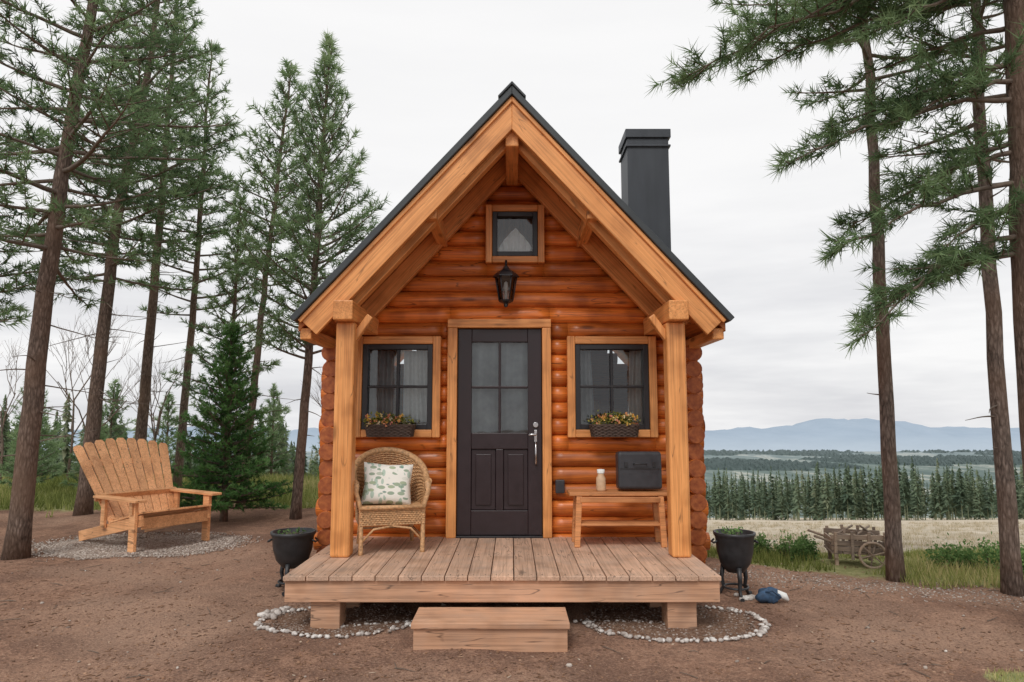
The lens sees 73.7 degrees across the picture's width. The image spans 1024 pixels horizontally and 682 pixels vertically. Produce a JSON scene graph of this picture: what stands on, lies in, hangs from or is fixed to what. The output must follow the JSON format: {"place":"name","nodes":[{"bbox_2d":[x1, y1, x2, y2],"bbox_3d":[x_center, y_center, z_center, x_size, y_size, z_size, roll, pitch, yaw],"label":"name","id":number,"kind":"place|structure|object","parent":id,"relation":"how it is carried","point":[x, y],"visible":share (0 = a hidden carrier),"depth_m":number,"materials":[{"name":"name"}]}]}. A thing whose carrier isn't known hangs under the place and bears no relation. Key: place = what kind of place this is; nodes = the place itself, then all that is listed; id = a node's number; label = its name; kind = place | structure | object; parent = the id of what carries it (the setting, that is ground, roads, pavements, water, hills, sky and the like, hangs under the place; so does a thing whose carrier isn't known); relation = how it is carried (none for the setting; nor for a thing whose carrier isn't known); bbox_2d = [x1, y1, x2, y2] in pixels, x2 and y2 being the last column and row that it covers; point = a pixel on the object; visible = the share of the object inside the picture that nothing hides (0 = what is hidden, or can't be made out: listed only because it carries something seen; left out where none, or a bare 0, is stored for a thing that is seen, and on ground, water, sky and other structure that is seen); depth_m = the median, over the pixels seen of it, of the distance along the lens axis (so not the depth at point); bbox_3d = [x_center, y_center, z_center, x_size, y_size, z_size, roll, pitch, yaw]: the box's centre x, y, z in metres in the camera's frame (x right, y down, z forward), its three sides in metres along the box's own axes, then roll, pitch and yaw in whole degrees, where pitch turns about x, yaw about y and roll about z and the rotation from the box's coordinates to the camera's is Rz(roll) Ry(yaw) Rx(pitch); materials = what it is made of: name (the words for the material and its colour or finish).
{"place":"outdoors","nodes":[
{"label":"outdoors","id":0,"kind":"place"},
{"bbox_2d":[0,469,319,517],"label":"grass","id":1,"kind":"structure","parent":0,"point":[310,490],"depth_m":13.40,"materials":[{"name":"green plant"}]},
{"bbox_2d":[0,0,1018,430],"label":"sky","id":2,"kind":"structure","parent":0,"point":[421,74],"materials":[{"name":"white"}]},
{"bbox_2d":[0,451,1023,681],"bbox_3d":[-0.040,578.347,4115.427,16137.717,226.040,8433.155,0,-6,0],"label":"ground","id":3,"kind":"structure","parent":0,"point":[262,523],"depth_m":5.13,"materials":[{"name":"soil"}]},
{"bbox_2d":[0,337,48,480],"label":"bare tree","id":4,"kind":"object","parent":3,"relation":"on","point":[1,439],"visible":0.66,"depth_m":16.41,"materials":[{"name":"grey plant"}]},
{"bbox_2d":[0,410,64,486],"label":"young pine tree","id":5,"kind":"object","parent":3,"relation":"on","point":[44,431],"visible":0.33,"depth_m":14.20,"materials":[{"name":"green plant"}]},
{"bbox_2d":[0,376,70,467],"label":"young pine tree","id":6,"kind":"object","parent":3,"relation":"on","point":[7,458],"visible":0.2,"depth_m":17.78,"materials":[{"name":"green plant"}]},
{"bbox_2d":[3,389,67,476],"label":"young pine tree","id":7,"kind":"object","parent":3,"relation":"on","point":[50,448],"visible":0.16,"depth_m":16.39,"materials":[{"name":"green plant"}]},
{"bbox_2d":[0,2,94,332],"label":"pine tree","id":8,"kind":"object","parent":3,"relation":"on","point":[6,310],"visible":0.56,"depth_m":11.27,"materials":[{"name":"green plant"}]},
{"bbox_2d":[60,423,113,487],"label":"young pine tree","id":9,"kind":"object","parent":3,"relation":"on","point":[102,437],"visible":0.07,"depth_m":13.82,"materials":[{"name":"green plant"}]},
{"bbox_2d":[18,316,173,427],"bbox_3d":[-9.435,1.358,15.520,3.234,4.065,1.649,4,-8,-31],"label":"bare tree","id":10,"kind":"object","parent":3,"relation":"on","point":[67,395],"visible":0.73,"depth_m":15.37,"materials":[{"name":"grey plant"}]},
{"bbox_2d":[54,307,139,480],"bbox_3d":[-11.036,1.246,17.746,2.006,4.760,2.138,0,-6,0],"label":"bare tree","id":11,"kind":"object","parent":3,"relation":"on","point":[72,439],"visible":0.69,"depth_m":17.47,"materials":[{"name":"grey plant"}]},
{"bbox_2d":[71,377,148,477],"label":"young pine tree","id":12,"kind":"object","parent":3,"relation":"on","point":[114,396],"visible":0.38,"depth_m":17.39,"materials":[{"name":"green plant"}]},
{"bbox_2d":[2,0,238,515],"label":"pine tree","id":13,"kind":"object","parent":3,"relation":"on","point":[84,503],"visible":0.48,"depth_m":11.44,"materials":[{"name":"green plant"}]},
{"bbox_2d":[0,0,244,559],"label":"pine tree","id":14,"kind":"object","parent":3,"relation":"on","point":[17,544],"visible":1,"depth_m":7.97,"materials":[{"name":"green plant"}]},
{"bbox_2d":[31,529,262,560],"bbox_3d":[-4.650,2.528,8.513,2.956,0.063,1.987,0,-6,0],"label":"gravel pad","id":15,"kind":"object","parent":3,"relation":"on","point":[156,544],"visible":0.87,"depth_m":8.38,"materials":[{"name":"gravel"}]},
{"bbox_2d":[73,438,221,552],"bbox_3d":[-4.662,1.904,8.725,1.552,1.300,1.224,-4,-8,34],"label":"adirondack chair","id":16,"kind":"object","parent":15,"relation":"on","point":[131,506],"visible":1,"depth_m":8.75,"materials":[{"name":"brown wood"}]},
{"bbox_2d":[47,0,250,484],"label":"pine tree","id":17,"kind":"object","parent":3,"relation":"on","point":[144,396],"visible":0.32,"depth_m":13.79,"materials":[{"name":"green plant"}]},
{"bbox_2d":[0,393,308,476],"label":"distant forest","id":18,"kind":"object","parent":3,"relation":"on","point":[67,419],"visible":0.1,"depth_m":37.46,"materials":[{"name":"green plant"}]},
{"bbox_2d":[125,344,192,468],"bbox_3d":[-8.298,1.748,15.926,2.176,3.302,1.290,-6,-9,44],"label":"bare tree","id":19,"kind":"object","parent":3,"relation":"on","point":[156,432],"visible":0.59,"depth_m":15.51,"materials":[{"name":"grey plant"}]},
{"bbox_2d":[130,391,192,470],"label":"young pine tree","id":20,"kind":"object","parent":3,"relation":"on","point":[168,408],"visible":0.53,"depth_m":17.82,"materials":[{"name":"green plant"}]},
{"bbox_2d":[119,38,261,485],"bbox_3d":[-7.036,-1.853,15.194,3.169,10.329,3.306,0,-6,0],"label":"pine tree","id":21,"kind":"object","parent":3,"relation":"on","point":[194,308],"visible":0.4,"depth_m":14.98,"materials":[{"name":"green plant"}]},
{"bbox_2d":[159,189,291,450],"bbox_3d":[-5.510,-0.003,13.212,2.382,6.193,2.303,0,-6,0],"label":"pine tree","id":22,"kind":"object","parent":3,"relation":"on","point":[235,284],"visible":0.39,"depth_m":13.19,"materials":[{"name":"green plant"}]},
{"bbox_2d":[166,318,292,521],"bbox_3d":[-4.481,1.219,10.701,2.205,3.223,2.159,0,-6,0],"label":"fir tree","id":23,"kind":"object","parent":3,"relation":"on","point":[228,402],"visible":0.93,"depth_m":10.46,"materials":[{"name":"green plant"}]},
{"bbox_2d":[195,57,328,504],"bbox_3d":[-4.636,-1.271,12.700,2.154,8.569,2.326,-4,-8,32],"label":"pine tree","id":24,"kind":"object","parent":3,"relation":"on","point":[260,226],"visible":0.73,"depth_m":12.71,"materials":[{"name":"green plant"}]},
{"bbox_2d":[251,382,295,476],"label":"young pine tree","id":25,"kind":"object","parent":3,"relation":"on","point":[273,402],"visible":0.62,"depth_m":18.81,"materials":[{"name":"green plant"}]},
{"bbox_2d":[267,527,318,595],"bbox_3d":[-2.030,2.019,6.314,0.408,0.563,0.408,-6,-9,45],"label":"cauldron planter","id":26,"kind":"object","parent":3,"relation":"on","point":[292,548],"visible":0.83,"depth_m":6.20,"materials":[{"name":"metal"}]},
{"bbox_2d":[226,28,390,519],"bbox_3d":[-3.197,-1.218,11.050,2.500,8.126,2.545,4,-8,-34],"label":"pine tree","id":27,"kind":"object","parent":3,"relation":"on","point":[316,196],"visible":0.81,"depth_m":10.97,"materials":[{"name":"green plant"}]},
{"bbox_2d":[300,369,321,406],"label":"bare tree","id":28,"kind":"object","parent":3,"relation":"on","point":[318,400],"visible":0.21,"depth_m":15.98,"materials":[{"name":"grey plant"}]},
{"bbox_2d":[309,434,319,473],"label":"young pine tree","id":29,"kind":"object","parent":3,"relation":"on","point":[316,463],"visible":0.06,"depth_m":19.48,"materials":[{"name":"green plant"}]},
{"bbox_2d":[261,603,414,638],"bbox_3d":[-1.308,2.180,5.341,1.346,0.058,0.919,0,-6,0],"label":"gravel bed","id":30,"kind":"object","parent":3,"relation":"on","point":[300,621],"visible":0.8,"depth_m":5.30,"materials":[{"name":"gravel"}]},
{"bbox_2d":[0,557,998,678],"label":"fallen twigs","id":31,"kind":"object","parent":3,"relation":"on","point":[602,646],"visible":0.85,"depth_m":5.27,"materials":[{"name":"brown wood"}]},
{"bbox_2d":[283,81,734,651],"bbox_3d":[0.000,0.122,7.833,3.918,4.750,5.925,0,-6,0],"label":"log cabin","id":32,"kind":"object","parent":3,"relation":"on","point":[501,403],"visible":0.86,"depth_m":6.75,"materials":[{"name":"brown wood"}]},
{"bbox_2d":[360,411,418,436],"bbox_3d":[-1.201,0.809,6.673,0.591,0.255,0.224,0,-6,0],"label":"flower box","id":33,"kind":"object","parent":32,"relation":"attached to","point":[376,427],"visible":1,"depth_m":6.59,"materials":[{"name":"wicker"}]},
{"bbox_2d":[354,447,431,555],"bbox_3d":[-1.129,1.437,6.269,0.715,0.891,0.702,2,-7,-16],"label":"wicker chair","id":34,"kind":"object","parent":32,"relation":"on","point":[404,516],"visible":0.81,"depth_m":6.07,"materials":[{"name":"wicker"}]},
{"bbox_2d":[361,462,412,504],"bbox_3d":[-1.135,1.304,6.224,0.474,0.396,0.246,1,-7,-13],"label":"throw pillow","id":35,"kind":"object","parent":34,"relation":"on","point":[386,484],"visible":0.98,"depth_m":6.15,"materials":[{"name":"white fabric"}]},
{"bbox_2d":[456,329,541,534],"bbox_3d":[-0.124,0.898,6.863,0.848,2.050,0.050,0,-6,0],"label":"door leaf","id":36,"kind":"structure","parent":32,"relation":"in","point":[485,485],"depth_m":6.81,"materials":[{"name":"paint"}]},
{"bbox_2d":[493,260,518,306],"bbox_3d":[-0.047,-0.569,6.842,0.240,0.483,0.325,-3,-7,22],"label":"wall lantern","id":37,"kind":"object","parent":32,"relation":"attached to","point":[505,277],"depth_m":6.79,"materials":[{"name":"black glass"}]},
{"bbox_2d":[587,410,640,436],"bbox_3d":[0.969,0.804,6.676,0.568,0.264,0.218,0,-6,0],"label":"flower box","id":38,"kind":"object","parent":32,"relation":"attached to","point":[619,426],"visible":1,"depth_m":6.60,"materials":[{"name":"wicker"}]},
{"bbox_2d":[567,489,667,547],"bbox_3d":[0.990,1.648,6.375,0.930,0.492,0.328,0,-6,0],"label":"wooden bench","id":39,"kind":"object","parent":32,"relation":"on","point":[658,521],"visible":0.95,"depth_m":6.24,"materials":[{"name":"brown wood"}]},
{"bbox_2d":[596,469,605,491],"bbox_3d":[0.830,1.298,6.375,0.092,0.203,0.092,0,-6,0],"label":"ceramic jar","id":40,"kind":"object","parent":39,"relation":"on","point":[600,482],"visible":1,"depth_m":6.34,"materials":[{"name":"ceramic"}]},
{"bbox_2d":[615,451,661,489],"bbox_3d":[1.190,1.214,6.410,0.410,0.355,0.213,0,-6,0],"label":"storage case","id":41,"kind":"object","parent":39,"relation":"on","point":[638,470],"visible":1,"depth_m":6.34,"materials":[{"name":"black paint"}]},
{"bbox_2d":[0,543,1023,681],"bbox_3d":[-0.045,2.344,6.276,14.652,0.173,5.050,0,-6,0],"label":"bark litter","id":42,"kind":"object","parent":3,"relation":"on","point":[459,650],"visible":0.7,"depth_m":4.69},
{"bbox_2d":[0,535,1023,681],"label":"dirt clods","id":43,"kind":"object","parent":3,"relation":"on","point":[551,664],"visible":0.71,"depth_m":4.66,"materials":[{"name":"brown soil"}]},
{"bbox_2d":[253,593,771,642],"bbox_3d":[0.062,2.183,5.431,4.206,0.072,1.406,0,-6,0],"label":"stone edging","id":44,"kind":"object","parent":3,"relation":"on","point":[268,613],"visible":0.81,"depth_m":5.05,"materials":[{"name":"white stone"}]},
{"bbox_2d":[11,559,1022,679],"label":"loose stones","id":45,"kind":"object","parent":3,"relation":"on","point":[570,664],"visible":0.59,"depth_m":4.75,"materials":[{"name":"grey stone"}]},
{"bbox_2d":[71,449,1023,520],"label":"distant forest","id":46,"kind":"object","parent":3,"relation":"on","point":[818,498],"visible":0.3,"depth_m":93.12,"materials":[{"name":"green plant"}]},
{"bbox_2d":[577,602,767,642],"bbox_3d":[1.233,2.174,5.317,1.479,0.058,1.145,0,-6,0],"label":"gravel bed","id":47,"kind":"object","parent":3,"relation":"on","point":[716,624],"visible":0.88,"depth_m":5.20,"materials":[{"name":"gravel"}]},
{"bbox_2d":[711,526,758,601],"bbox_3d":[2.000,1.972,6.118,0.366,0.632,0.366,6,-9,-45],"label":"cauldron planter","id":48,"kind":"object","parent":3,"relation":"on","point":[735,548],"visible":0.99,"depth_m":6.02,"materials":[{"name":"metal"}]},
{"bbox_2d":[754,532,775,556],"bbox_3d":[2.903,2.395,7.984,0.300,0.306,0.263,2,-7,-14],"label":"shrub","id":49,"kind":"object","parent":3,"relation":"on","point":[760,539],"visible":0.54,"depth_m":7.96,"materials":[{"name":"green plant"}]},
{"bbox_2d":[755,587,788,603],"bbox_3d":[2.219,2.180,5.870,0.288,0.128,0.193,3,-7,-23],"label":"baseball cap","id":50,"kind":"object","parent":3,"relation":"on","point":[770,595],"visible":1,"depth_m":5.82,"materials":[{"name":"fabric"}]},
{"bbox_2d":[773,529,809,560],"bbox_3d":[3.172,2.320,7.747,0.332,0.368,0.368,4,-7,-30],"label":"shrub","id":51,"kind":"object","parent":3,"relation":"on","point":[797,546],"visible":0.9,"depth_m":7.71,"materials":[{"name":"green plant"}]},
{"bbox_2d":[789,531,821,559],"bbox_3d":[3.372,2.351,7.851,0.341,0.326,0.296,0,-6,0],"label":"shrub","id":52,"kind":"object","parent":3,"relation":"on","point":[812,547],"visible":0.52,"depth_m":7.79,"materials":[{"name":"green plant"}]},
{"bbox_2d":[645,0,1023,478],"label":"pine tree","id":53,"kind":"object","parent":3,"relation":"on","point":[955,261],"visible":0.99,"depth_m":5.18,"materials":[{"name":"green plant"}]},
{"bbox_2d":[807,524,884,568],"bbox_3d":[3.698,2.235,7.518,0.758,0.417,0.580,-2,-7,14],"label":"wooden cart","id":54,"kind":"object","parent":3,"relation":"on","point":[835,545],"visible":0.82,"depth_m":7.33,"materials":[{"name":"brown wood"}]},
{"bbox_2d":[708,0,999,581],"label":"pine tree","id":55,"kind":"object","parent":3,"relation":"on","point":[894,561],"visible":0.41,"depth_m":6.86,"materials":[{"name":"green plant"}]},
{"bbox_2d":[704,449,1021,470],"bbox_3d":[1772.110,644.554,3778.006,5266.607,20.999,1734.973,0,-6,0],"label":"woods","id":56,"kind":"object","parent":3,"relation":"on","point":[730,464],"visible":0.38,"depth_m":3524.28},
{"bbox_2d":[705,562,1023,610],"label":"gravel path","id":57,"kind":"structure","parent":3,"relation":"on","point":[894,587],"depth_m":6.37,"materials":[{"name":"grey gravel"}]},
{"bbox_2d":[707,520,1023,553],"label":"dry grass","id":58,"kind":"structure","parent":3,"relation":"on","point":[952,526],"depth_m":18.55,"materials":[{"name":"beige plant"}]},
{"bbox_2d":[845,0,1023,596],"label":"pine tree","id":59,"kind":"object","parent":3,"relation":"on","point":[1011,577],"visible":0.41,"depth_m":6.31,"materials":[{"name":"green plant"}]},
{"bbox_2d":[919,532,983,568],"bbox_3d":[4.621,2.216,7.186,0.686,0.420,0.497,0,-6,0],"label":"shrub","id":60,"kind":"object","parent":3,"relation":"on","point":[942,552],"visible":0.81,"depth_m":7.12,"materials":[{"name":"green plant"}]},
{"bbox_2d":[947,531,1023,571],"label":"shrub","id":61,"kind":"object","parent":3,"relation":"on","point":[986,553],"visible":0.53,"depth_m":7.02,"materials":[{"name":"green plant"}]},
{"bbox_2d":[985,667,1023,681],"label":"grass","id":62,"kind":"structure","parent":3,"relation":"on","point":[1004,673],"depth_m":4.17,"materials":[{"name":"green plant"}]},
{"bbox_2d":[993,545,1023,569],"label":"shrub","id":63,"kind":"object","parent":3,"relation":"on","point":[1022,553],"visible":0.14,"depth_m":6.89,"materials":[{"name":"green plant"}]},
{"bbox_2d":[42,418,1020,450],"bbox_3d":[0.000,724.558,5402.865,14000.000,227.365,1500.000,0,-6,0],"label":"mountain","id":64,"kind":"structure","parent":0,"point":[863,434],"depth_m":4890.93,"materials":[{"name":"blue stone"}]},
{"bbox_2d":[707,540,1023,588],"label":"grass","id":65,"kind":"structure","parent":0,"point":[938,572],"depth_m":6.99,"materials":[{"name":"green plant"}]}
]}

